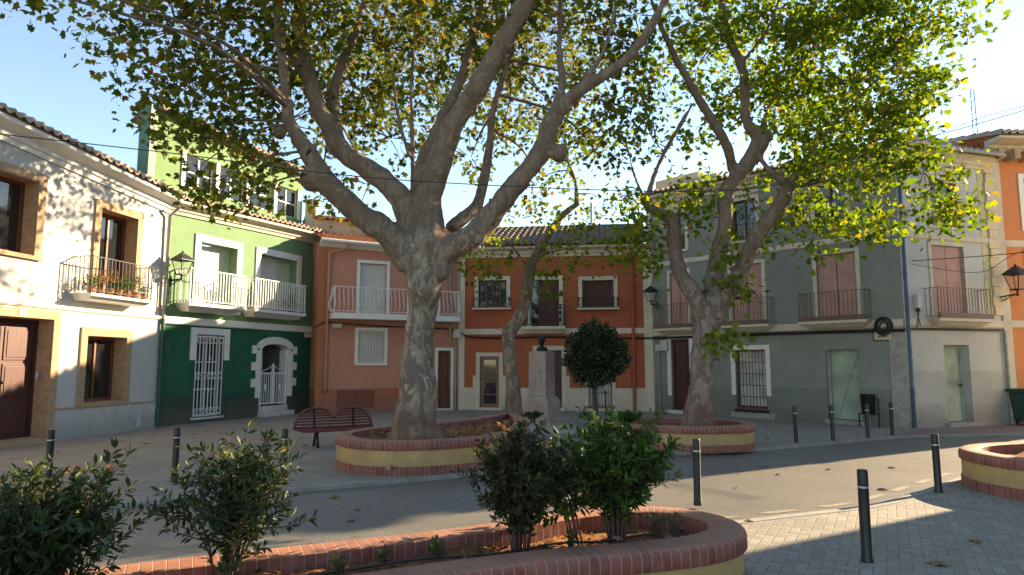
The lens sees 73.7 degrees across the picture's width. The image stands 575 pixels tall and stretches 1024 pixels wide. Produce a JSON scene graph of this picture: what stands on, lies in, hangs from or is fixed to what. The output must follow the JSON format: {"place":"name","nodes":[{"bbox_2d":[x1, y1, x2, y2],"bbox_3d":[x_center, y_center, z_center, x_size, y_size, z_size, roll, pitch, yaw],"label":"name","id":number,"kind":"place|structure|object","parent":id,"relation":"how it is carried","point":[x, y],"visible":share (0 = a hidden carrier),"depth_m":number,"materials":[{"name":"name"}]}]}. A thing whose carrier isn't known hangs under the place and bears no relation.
{"place":"outdoors","nodes":[
{"label":"outdoors","id":0,"kind":"place"},
{"bbox_2d":[0,102,184,449],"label":"white house","id":1,"kind":"structure","parent":0,"point":[78,359],"depth_m":16.10,"materials":[{"name":"paint"}]},
{"bbox_2d":[0,176,24,252],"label":"window","id":2,"kind":"structure","parent":1,"relation":"in","point":[12,192],"depth_m":14.87,"materials":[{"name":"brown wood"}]},
{"bbox_2d":[0,318,38,439],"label":"door","id":3,"kind":"structure","parent":1,"relation":"in","point":[18,340],"depth_m":14.94,"materials":[{"name":"brown wood"}]},
{"bbox_2d":[82,273,101,292],"bbox_3d":[-9.964,-0.110,16.161,0.522,0.501,0.432,0,-6,0],"label":"flower pot","id":4,"kind":"object","parent":1,"relation":"on","point":[93,285],"visible":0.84,"depth_m":16.12,"materials":[{"name":"ceramic"}]},
{"bbox_2d":[84,337,114,401],"bbox_3d":[-10.518,2.050,17.120,0.070,1.620,1.350,-1,-6,8],"label":"window","id":5,"kind":"structure","parent":1,"relation":"in","point":[100,351],"depth_m":17.34,"materials":[{"name":"brown wood"}]},
{"bbox_2d":[95,271,115,293],"bbox_3d":[-9.876,-0.105,16.520,0.540,0.571,0.473,2,-7,-14],"label":"flower pot","id":6,"kind":"object","parent":1,"relation":"on","point":[101,288],"visible":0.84,"depth_m":16.44,"materials":[{"name":"ceramic"}]},
{"bbox_2d":[97,213,125,296],"bbox_3d":[-10.484,-0.814,17.603,0.070,2.180,1.320,-1,-6,8],"label":"balcony door","id":7,"kind":"structure","parent":1,"relation":"in","point":[113,229],"depth_m":17.84,"materials":[{"name":"brown wood"}]},
{"bbox_2d":[102,269,123,294],"bbox_3d":[-9.847,-0.134,16.759,0.424,0.681,0.505,-4,-8,34],"label":"flower pot","id":8,"kind":"object","parent":1,"relation":"on","point":[108,289],"visible":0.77,"depth_m":16.75,"materials":[{"name":"ceramic"}]},
{"bbox_2d":[112,277,128,296],"bbox_3d":[-9.802,-0.019,17.098,0.490,0.526,0.490,0,-6,0],"label":"flower pot","id":9,"kind":"object","parent":1,"relation":"on","point":[119,290],"visible":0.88,"depth_m":17.02,"materials":[{"name":"ceramic"}]},
{"bbox_2d":[120,275,134,297],"bbox_3d":[-9.780,-0.025,17.378,0.429,0.601,0.472,0,-6,0],"label":"flower pot","id":10,"kind":"object","parent":1,"relation":"on","point":[126,292],"visible":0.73,"depth_m":17.32,"materials":[{"name":"ceramic"}]},
{"bbox_2d":[127,274,146,298],"bbox_3d":[-9.710,-0.030,17.680,0.450,0.678,0.491,-5,-8,40],"label":"flower pot","id":11,"kind":"object","parent":1,"relation":"on","point":[136,293],"visible":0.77,"depth_m":17.63,"materials":[{"name":"ceramic"}]},
{"bbox_2d":[136,283,153,299],"bbox_3d":[-9.680,0.094,17.934,0.479,0.488,0.455,0,-6,0],"label":"flower pot","id":12,"kind":"object","parent":1,"relation":"on","point":[143,290],"visible":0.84,"depth_m":17.90,"materials":[{"name":"ceramic"}]},
{"bbox_2d":[134,102,327,426],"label":"green house","id":13,"kind":"structure","parent":0,"point":[237,342],"depth_m":21.89,"materials":[{"name":"paint"}]},
{"bbox_2d":[169,251,194,294],"bbox_3d":[-9.498,-0.416,19.491,0.658,1.271,0.472,-3,-7,22],"label":"wall lamp","id":14,"kind":"object","parent":13,"relation":"attached to","point":[182,262],"visible":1,"depth_m":19.39,"materials":[{"name":"black metal"}]},
{"bbox_2d":[185,156,212,193],"bbox_3d":[-10.014,-3.587,21.752,0.070,1.050,1.150,-3,-7,22],"label":"attic window","id":15,"kind":"structure","parent":13,"relation":"in","point":[198,162],"depth_m":21.75,"materials":[{"name":"white glass"}]},
{"bbox_2d":[192,335,219,416],"bbox_3d":[-9.378,2.680,20.784,0.070,2.460,1.100,-3,-7,22],"label":"window","id":16,"kind":"structure","parent":13,"relation":"in","point":[201,348],"depth_m":20.85,"materials":[{"name":"white metal"}]},
{"bbox_2d":[219,166,243,202],"bbox_3d":[-9.498,-3.448,22.992,0.070,1.050,1.150,-3,-7,22],"label":"attic window","id":17,"kind":"structure","parent":13,"relation":"in","point":[222,171],"depth_m":22.92,"materials":[{"name":"white glass"}]},
{"bbox_2d":[250,181,270,208],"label":"attic window","id":18,"kind":"structure","parent":13,"relation":"in","point":[255,201],"depth_m":24.29,"materials":[{"name":"white glass"}]},
{"bbox_2d":[260,354,262,402],"bbox_3d":[-8.953,3.204,24.038,0.040,1.732,0.402,-3,-7,22],"label":"door","id":19,"kind":"structure","parent":13,"relation":"in","point":[262,354],"depth_m":24.19,"materials":[{"name":"white metal"}]},
{"bbox_2d":[278,295,291,310],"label":"flower pot","id":20,"kind":"object","parent":13,"relation":"on","point":[285,303],"visible":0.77,"depth_m":23.30,"materials":[{"name":"ceramic"}]},
{"bbox_2d":[277,186,295,217],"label":"attic window","id":21,"kind":"structure","parent":13,"relation":"in","point":[288,204],"depth_m":25.61,"materials":[{"name":"white glass"}]},
{"bbox_2d":[288,293,301,311],"bbox_3d":[-7.611,0.536,23.747,0.555,0.698,0.446,-1,-6,9],"label":"flower pot","id":22,"kind":"object","parent":13,"relation":"on","point":[292,302],"visible":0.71,"depth_m":23.66,"materials":[{"name":"ceramic"}]},
{"bbox_2d":[303,214,459,413],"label":"salmon house","id":23,"kind":"structure","parent":0,"point":[360,320],"depth_m":24.88,"materials":[{"name":"paint"}]},
{"bbox_2d":[437,351,449,407],"bbox_3d":[-2.628,3.500,26.064,0.522,2.160,0.168,3,-7,-25],"label":"door","id":24,"kind":"structure","parent":23,"relation":"in","point":[444,356],"depth_m":26.10,"materials":[{"name":"brown wood"}]},
{"bbox_2d":[0,407,1023,504],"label":"pavement","id":25,"kind":"structure","parent":0,"point":[150,464],"depth_m":14.86,"materials":[{"name":"grey concrete"}]},
{"bbox_2d":[44,429,54,480],"bbox_3d":[-6.691,2.470,9.877,0.104,0.820,0.104,0,-6,0],"label":"bollard","id":26,"kind":"object","parent":25,"relation":"on","point":[50,444],"visible":0.72,"depth_m":9.86,"materials":[{"name":"metal"}]},
{"bbox_2d":[170,427,180,481],"bbox_3d":[-5.035,2.508,10.221,0.104,0.820,0.104,1,-6,0],"label":"bollard","id":27,"kind":"object","parent":25,"relation":"on","point":[175,453],"visible":0.82,"depth_m":10.20,"materials":[{"name":"metal"}]},
{"bbox_2d":[280,428,287,484],"bbox_3d":[-3.333,2.482,9.988,0.104,0.820,0.104,0,-6,0],"label":"bollard","id":28,"kind":"object","parent":25,"relation":"on","point":[285,435],"visible":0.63,"depth_m":9.98,"materials":[{"name":"metal"}]},
{"bbox_2d":[293,406,373,447],"bbox_3d":[-3.771,2.984,14.636,1.733,0.835,0.571,4,-7,-29],"label":"park bench","id":29,"kind":"object","parent":25,"relation":"on","point":[315,430],"visible":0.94,"depth_m":14.71,"materials":[{"name":"brown wood"}]},
{"bbox_2d":[335,412,526,475],"bbox_3d":[-0.688,3.022,13.704,2.945,0.530,6.714,-4,-7,32],"label":"planter","id":30,"kind":"object","parent":25,"relation":"on","point":[358,452],"visible":0.59,"depth_m":10.94,"materials":[{"name":"brick"}]},
{"bbox_2d":[0,0,721,439],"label":"plane tree","id":31,"kind":"object","parent":30,"relation":"in","point":[422,254],"visible":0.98,"depth_m":12.47,"materials":[{"name":"green plant"}]},
{"bbox_2d":[367,419,512,439],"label":"leaf litter","id":32,"kind":"object","parent":30,"relation":"on","point":[370,433],"visible":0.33,"depth_m":13.45,"materials":[{"name":"brown plant"}]},
{"bbox_2d":[521,410,543,422],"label":"shrub","id":33,"kind":"object","parent":30,"relation":"on","point":[535,414],"visible":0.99,"depth_m":16.00,"materials":[{"name":"green plant"}]},
{"bbox_2d":[527,419,581,433],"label":"paved plinth","id":34,"kind":"structure","parent":25,"relation":"on","point":[549,428],"depth_m":17.72,"materials":[{"name":"grey stone"}]},
{"bbox_2d":[523,335,570,425],"bbox_3d":[0.860,2.668,19.726,1.240,2.568,1.240,-4,-7,32],"label":"bust monument","id":35,"kind":"object","parent":34,"relation":"on","point":[541,397],"visible":0.99,"depth_m":19.47,"materials":[{"name":"stone"}]},
{"bbox_2d":[455,85,662,417],"bbox_3d":[1.173,-1.088,18.456,5.682,9.226,2.915,0,-6,0],"label":"plane tree","id":36,"kind":"object","parent":25,"relation":"on","point":[513,401],"visible":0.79,"depth_m":18.45,"materials":[{"name":"green plant"}]},
{"bbox_2d":[560,315,632,415],"bbox_3d":[2.339,2.329,18.852,2.007,3.153,2.031,0,-6,0],"label":"clipped tree","id":37,"kind":"object","parent":25,"relation":"on","point":[592,373],"visible":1,"depth_m":18.52,"materials":[{"name":"green plant"}]},
{"bbox_2d":[602,417,755,452],"bbox_3d":[3.489,3.160,14.805,3.398,0.500,2.425,-2,-7,18],"label":"planter","id":38,"kind":"object","parent":25,"relation":"on","point":[732,437],"visible":0.58,"depth_m":13.64,"materials":[{"name":"brick"}]},
{"bbox_2d":[612,409,642,422],"bbox_3d":[2.523,2.950,15.417,0.751,0.419,0.651,5,-8,-38],"label":"shrub","id":39,"kind":"object","parent":38,"relation":"in","point":[627,415],"visible":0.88,"depth_m":15.30,"materials":[{"name":"green plant"}]},
{"bbox_2d":[615,419,739,425],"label":"leaf litter","id":40,"kind":"object","parent":38,"relation":"on","point":[668,423],"visible":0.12,"depth_m":15.47,"materials":[{"name":"brown plant"}]},
{"bbox_2d":[583,0,1012,425],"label":"plane tree","id":41,"kind":"object","parent":38,"relation":"in","point":[708,307],"visible":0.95,"depth_m":14.30,"materials":[{"name":"green plant"}]},
{"bbox_2d":[792,406,798,442],"bbox_3d":[6.325,3.066,15.223,0.104,0.820,0.104,-1,-6,0],"label":"bollard","id":42,"kind":"object","parent":25,"relation":"on","point":[795,425],"visible":1,"depth_m":15.19,"materials":[{"name":"metal"}]},
{"bbox_2d":[643,136,1013,428],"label":"grey corner house","id":43,"kind":"structure","parent":25,"relation":"on","point":[815,348],"depth_m":20.15,"materials":[{"name":"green paint"}]},
{"bbox_2d":[643,285,658,314],"bbox_3d":[5.166,0.490,25.119,0.588,1.160,0.410,5,-8,-40],"label":"wall lamp","id":44,"kind":"object","parent":43,"relation":"attached to","point":[650,292],"visible":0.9,"depth_m":25.02,"materials":[{"name":"black metal"}]},
{"bbox_2d":[677,213,684,248],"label":"window","id":45,"kind":"structure","parent":43,"relation":"in","point":[681,218],"depth_m":24.86,"materials":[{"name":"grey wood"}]},
{"bbox_2d":[673,339,689,408],"bbox_3d":[6.087,3.099,24.361,0.168,2.500,0.783,5,-8,-40],"label":"door","id":46,"kind":"structure","parent":43,"relation":"in","point":[681,371],"depth_m":24.43,"materials":[{"name":"brown wood"}]},
{"bbox_2d":[733,199,755,239],"bbox_3d":[7.857,-2.250,22.910,0.070,1.350,0.871,5,-8,-40],"label":"window","id":47,"kind":"structure","parent":43,"relation":"in","point":[737,217],"depth_m":22.95,"materials":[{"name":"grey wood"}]},
{"bbox_2d":[737,350,767,409],"bbox_3d":[7.919,3.005,22.344,0.070,1.920,1.093,5,-8,-40],"label":"window","id":48,"kind":"structure","parent":43,"relation":"in","point":[765,407],"depth_m":22.63,"materials":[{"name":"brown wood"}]},
{"bbox_2d":[816,181,844,227],"bbox_3d":[9.717,-2.490,20.754,0.070,1.350,0.913,5,-8,-40],"label":"window","id":49,"kind":"structure","parent":43,"relation":"in","point":[829,195],"depth_m":20.76,"materials":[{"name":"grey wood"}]},
{"bbox_2d":[831,350,862,419],"bbox_3d":[9.859,2.857,20.115,0.070,2.032,0.975,5,-8,-40],"label":"boarded door","id":50,"kind":"structure","parent":43,"relation":"in","point":[845,363],"depth_m":20.10,"materials":[{"name":"green wood"}]},
{"bbox_2d":[872,331,890,340],"bbox_3d":[10.448,1.337,19.245,0.035,0.345,0.525,5,-8,-40],"label":"street sign","id":51,"kind":"object","parent":43,"relation":"attached to","point":[877,337],"visible":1,"depth_m":19.27,"materials":[{"name":"white metal"}]},
{"bbox_2d":[874,317,892,335],"bbox_3d":[10.431,1.089,19.175,0.125,0.540,0.496,5,-8,-40],"label":"cable coil","id":52,"kind":"object","parent":43,"relation":"attached to","point":[877,329],"visible":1,"depth_m":19.16,"materials":[{"name":"black rubber"}]},
{"bbox_2d":[913,296,921,325],"bbox_3d":[11.276,0.646,18.954,0.180,0.824,0.154,2,-7,-19],"label":"junction box","id":53,"kind":"object","parent":43,"relation":"attached to","point":[917,302],"visible":1,"depth_m":18.92,"materials":[{"name":"grey plastic"}]},
{"bbox_2d":[929,182,953,225],"bbox_3d":[12.485,-2.405,19.940,1.058,1.300,0.070,2,-7,-19],"label":"window","id":54,"kind":"structure","parent":43,"relation":"in","point":[946,190],"depth_m":19.96,"materials":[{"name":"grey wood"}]},
{"bbox_2d":[944,345,965,420],"bbox_3d":[12.551,2.728,19.499,0.979,2.160,0.167,2,-7,-19],"label":"door","id":55,"kind":"structure","parent":43,"relation":"in","point":[952,353],"depth_m":19.55,"materials":[{"name":"green metal"}]},
{"bbox_2d":[912,251,1022,272],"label":"overhead cable","id":56,"kind":"object","parent":43,"relation":"attached to","point":[969,272],"visible":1,"depth_m":19.09,"materials":[{"name":"black rubber"}]},
{"bbox_2d":[912,252,1023,260],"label":"overhead cable","id":57,"kind":"object","parent":43,"relation":"attached to","point":[967,257],"visible":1,"depth_m":19.11,"materials":[{"name":"black rubber"}]},
{"bbox_2d":[923,106,1023,139],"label":"overhead cable","id":58,"kind":"object","parent":43,"relation":"attached to","point":[979,118],"visible":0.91,"depth_m":17.16,"materials":[{"name":"black rubber"}]},
{"bbox_2d":[1000,264,1023,300],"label":"wall lamp","id":59,"kind":"object","parent":43,"relation":"attached to","point":[1014,276],"visible":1,"depth_m":19.64,"materials":[{"name":"black metal"}]},
{"bbox_2d":[829,405,835,440],"bbox_3d":[7.335,3.111,15.629,0.104,0.820,0.104,-1,-7,0],"label":"bollard","id":60,"kind":"object","parent":25,"relation":"on","point":[832,422],"visible":0.88,"depth_m":15.60,"materials":[{"name":"metal"}]},
{"bbox_2d":[858,394,879,427],"bbox_3d":[9.962,3.434,19.072,0.417,0.900,0.412,-1,-6,5],"label":"litter bin","id":61,"kind":"object","parent":25,"relation":"on","point":[869,400],"visible":0.81,"depth_m":18.94,"materials":[{"name":"metal"}]},
{"bbox_2d":[889,402,894,435],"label":"bollard","id":62,"kind":"object","parent":25,"relation":"on","point":[891,414],"visible":0.91,"depth_m":16.78,"materials":[{"name":"metal"}]},
{"bbox_2d":[900,425,1023,434],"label":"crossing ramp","id":63,"kind":"structure","parent":25,"relation":"on","point":[992,429],"depth_m":18.20,"materials":[{"name":"grey concrete"}]},
{"bbox_2d":[1004,388,1023,424],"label":"dumpster","id":64,"kind":"object","parent":63,"relation":"on","point":[1016,395],"visible":1,"depth_m":19.54,"materials":[{"name":"green plastic"}]},
{"bbox_2d":[948,128,1023,424],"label":"orange house","id":65,"kind":"structure","parent":25,"relation":"on","point":[1008,176],"depth_m":20.38,"materials":[{"name":"paint"}]},
{"bbox_2d":[970,89,978,147],"bbox_3d":[15.242,-5.490,22.503,0.183,2.200,0.022,0,-6,0],"label":"roof antenna","id":66,"kind":"object","parent":65,"relation":"attached to","point":[973,113],"visible":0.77,"depth_m":22.53,"materials":[{"name":"black metal"}]},
{"bbox_2d":[0,110,1023,191],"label":"overhead cable","id":67,"kind":"object","parent":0,"point":[493,185],"visible":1,"depth_m":10.52,"materials":[{"name":"black rubber"}]},
{"bbox_2d":[0,0,1023,246],"label":"sky","id":68,"kind":"structure","parent":0,"point":[36,78],"materials":[{"name":"blue"}]},
{"bbox_2d":[66,436,1023,570],"bbox_3d":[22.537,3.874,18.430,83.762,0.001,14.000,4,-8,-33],"label":"road","id":69,"kind":"structure","parent":0,"point":[804,480],"depth_m":9.35,"materials":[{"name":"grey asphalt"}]},
{"bbox_2d":[109,453,744,510],"bbox_3d":[-2.070,2.925,9.956,15.785,0.001,1.151,4,-8,-33],"label":"yellow line","id":70,"kind":"object","parent":69,"relation":"on","point":[388,486],"visible":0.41,"depth_m":10.00,"materials":[{"name":"paint"}]},
{"bbox_2d":[109,433,1023,507],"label":"kerb","id":71,"kind":"structure","parent":69,"relation":"on","point":[364,483],"depth_m":10.70,"materials":[{"name":"concrete"}]},
{"bbox_2d":[864,404,870,437],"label":"bollard","id":72,"kind":"object","parent":71,"relation":"on","point":[866,410],"visible":0.97,"depth_m":16.17,"materials":[{"name":"metal"}]},
{"bbox_2d":[693,438,701,505],"bbox_3d":[2.339,2.331,8.632,0.104,0.820,0.104,0,-6,0],"label":"bollard","id":73,"kind":"object","parent":69,"relation":"on","point":[697,501],"visible":1,"depth_m":8.60,"materials":[{"name":"metal"}]},
{"bbox_2d":[725,473,954,517],"bbox_3d":[2.747,2.743,8.318,12.904,0.001,0.743,4,-7,-30],"label":"dashed yellow line","id":74,"kind":"object","parent":69,"relation":"on","point":[873,496],"visible":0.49,"depth_m":8.86,"materials":[{"name":"paint"}]},
{"bbox_2d":[736,477,960,523],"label":"kerb","id":75,"kind":"structure","parent":69,"relation":"on","point":[918,493],"depth_m":8.27,"materials":[{"name":"stone"}]},
{"bbox_2d":[453,223,650,410],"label":"red house","id":76,"kind":"structure","parent":0,"point":[619,302],"depth_m":26.03,"materials":[{"name":"paint"}]},
{"bbox_2d":[480,357,498,406],"bbox_3d":[-0.846,3.611,26.157,0.739,1.920,0.060,-1,-6,7],"label":"glazed door","id":77,"kind":"structure","parent":76,"relation":"in","point":[489,366],"depth_m":26.14,"materials":[{"name":"brown wood"}]},
{"bbox_2d":[479,281,505,306],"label":"window","id":78,"kind":"structure","parent":76,"relation":"in","point":[489,289],"depth_m":26.55,"materials":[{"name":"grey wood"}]},
{"bbox_2d":[547,350,561,406],"bbox_3d":[1.432,3.455,25.892,0.929,2.130,0.168,-1,-6,7],"label":"door","id":79,"kind":"structure","parent":76,"relation":"in","point":[557,353],"depth_m":25.89,"materials":[{"name":"brown wood"}]},
{"bbox_2d":[590,202,592,222],"bbox_3d":[3.643,-2.457,31.207,0.129,2.900,0.129,3,-7,-22],"label":"roof mast","id":80,"kind":"object","parent":76,"relation":"on","point":[591,212],"visible":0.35,"depth_m":31.25,"materials":[{"name":"white metal"}]},
{"bbox_2d":[582,280,613,306],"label":"window","id":81,"kind":"structure","parent":76,"relation":"in","point":[612,280],"depth_m":25.99,"materials":[{"name":"brown wood"}]},
{"bbox_2d":[741,482,1023,574],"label":"pavement","id":82,"kind":"structure","parent":0,"point":[913,536],"depth_m":6.83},
{"bbox_2d":[65,506,747,574],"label":"planter","id":83,"kind":"object","parent":82,"relation":"on","point":[712,544],"visible":0.82,"depth_m":4.86,"materials":[{"name":"brick"}]},
{"bbox_2d":[0,437,173,574],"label":"shrub","id":84,"kind":"object","parent":83,"relation":"in","point":[52,530],"visible":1,"depth_m":3.79,"materials":[{"name":"green plant"}]},
{"bbox_2d":[121,421,318,574],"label":"shrub","id":85,"kind":"object","parent":83,"relation":"in","point":[239,508],"visible":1,"depth_m":4.22,"materials":[{"name":"green plant"}]},
{"bbox_2d":[327,552,348,574],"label":"weed","id":86,"kind":"object","parent":83,"relation":"on","point":[339,567],"visible":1,"depth_m":4.55,"materials":[{"name":"green plant"}]},
{"bbox_2d":[375,544,390,562],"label":"weed","id":87,"kind":"object","parent":83,"relation":"on","point":[381,555],"visible":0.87,"depth_m":4.79,"materials":[{"name":"green plant"}]},
{"bbox_2d":[427,534,446,556],"bbox_3d":[-0.546,1.920,4.979,0.134,0.230,0.204,0,-6,0],"label":"weed","id":88,"kind":"object","parent":83,"relation":"on","point":[436,548],"visible":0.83,"depth_m":4.96,"materials":[{"name":"green plant"}]},
{"bbox_2d":[237,526,690,574],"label":"leaf litter","id":89,"kind":"object","parent":83,"relation":"on","point":[487,551],"visible":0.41,"depth_m":5.05,"materials":[{"name":"brown plant"}]},
{"bbox_2d":[304,533,659,574],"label":"irrigation hose","id":90,"kind":"object","parent":83,"relation":"on","point":[456,556],"visible":0.96,"depth_m":4.91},
{"bbox_2d":[449,418,586,552],"bbox_3d":[0.071,1.516,5.147,0.982,1.070,0.809,-2,-7,18],"label":"shrub","id":91,"kind":"object","parent":83,"relation":"in","point":[519,495],"visible":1,"depth_m":5.08,"materials":[{"name":"green plant"}]},
{"bbox_2d":[527,426,604,546],"bbox_3d":[0.398,1.590,5.471,0.674,0.995,0.666,5,-8,-39],"label":"shrub","id":92,"kind":"object","parent":83,"relation":"in","point":[562,507],"visible":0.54,"depth_m":5.38,"materials":[{"name":"green plant"}]},
{"bbox_2d":[564,527,579,546],"bbox_3d":[0.457,1.953,5.251,0.124,0.224,0.170,-2,-7,20],"label":"weed","id":93,"kind":"object","parent":83,"relation":"on","point":[571,537],"visible":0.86,"depth_m":5.24,"materials":[{"name":"green plant"}]},
{"bbox_2d":[612,536,622,540],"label":"fallen leaf","id":94,"kind":"object","parent":83,"relation":"on","point":[617,538],"visible":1,"depth_m":5.07,"materials":[{"name":"brown plant"}]},
{"bbox_2d":[559,405,684,543],"bbox_3d":[0.843,1.524,5.558,1.106,1.147,1.044,0,-6,0],"label":"shrub","id":95,"kind":"object","parent":83,"relation":"in","point":[618,468],"visible":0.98,"depth_m":5.38,"materials":[{"name":"green plant"}]},
{"bbox_2d":[644,512,665,536],"bbox_3d":[1.207,2.010,5.774,0.194,0.226,0.114,-2,-7,17],"label":"weed","id":96,"kind":"object","parent":83,"relation":"on","point":[653,523],"visible":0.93,"depth_m":5.77,"materials":[{"name":"green plant"}]},
{"bbox_2d":[664,510,684,536],"bbox_3d":[1.343,1.985,5.670,0.173,0.252,0.191,0,-6,0],"label":"weed","id":97,"kind":"object","parent":83,"relation":"on","point":[670,521],"visible":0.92,"depth_m":5.66,"materials":[{"name":"green plant"}]},
{"bbox_2d":[857,469,873,562],"bbox_3d":[3.157,2.050,6.113,0.104,0.820,0.104,0,-6,0],"label":"bollard","id":98,"kind":"object","parent":82,"relation":"on","point":[864,516],"visible":0.91,"depth_m":6.08,"materials":[{"name":"metal"}]},
{"bbox_2d":[931,433,942,492],"bbox_3d":[5.821,2.417,9.359,0.104,0.810,0.104,0,-6,0],"label":"bollard","id":99,"kind":"object","parent":82,"relation":"on","point":[936,463],"visible":0.91,"depth_m":9.33,"materials":[{"name":"metal"}]},
{"bbox_2d":[927,561,949,567],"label":"fallen leaf","id":100,"kind":"object","parent":82,"relation":"on","point":[934,563],"visible":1,"depth_m":5.97,"materials":[{"name":"brown plant"}]},
{"bbox_2d":[967,539,981,542],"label":"fallen leaf","id":101,"kind":"object","parent":82,"relation":"on","point":[975,540],"visible":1,"depth_m":6.73,"materials":[{"name":"brown plant"}]},
{"bbox_2d":[958,441,1023,500],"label":"planter","id":102,"kind":"object","parent":82,"relation":"on","point":[995,468],"visible":1,"depth_m":9.28,"materials":[{"name":"brick"}]}
]}

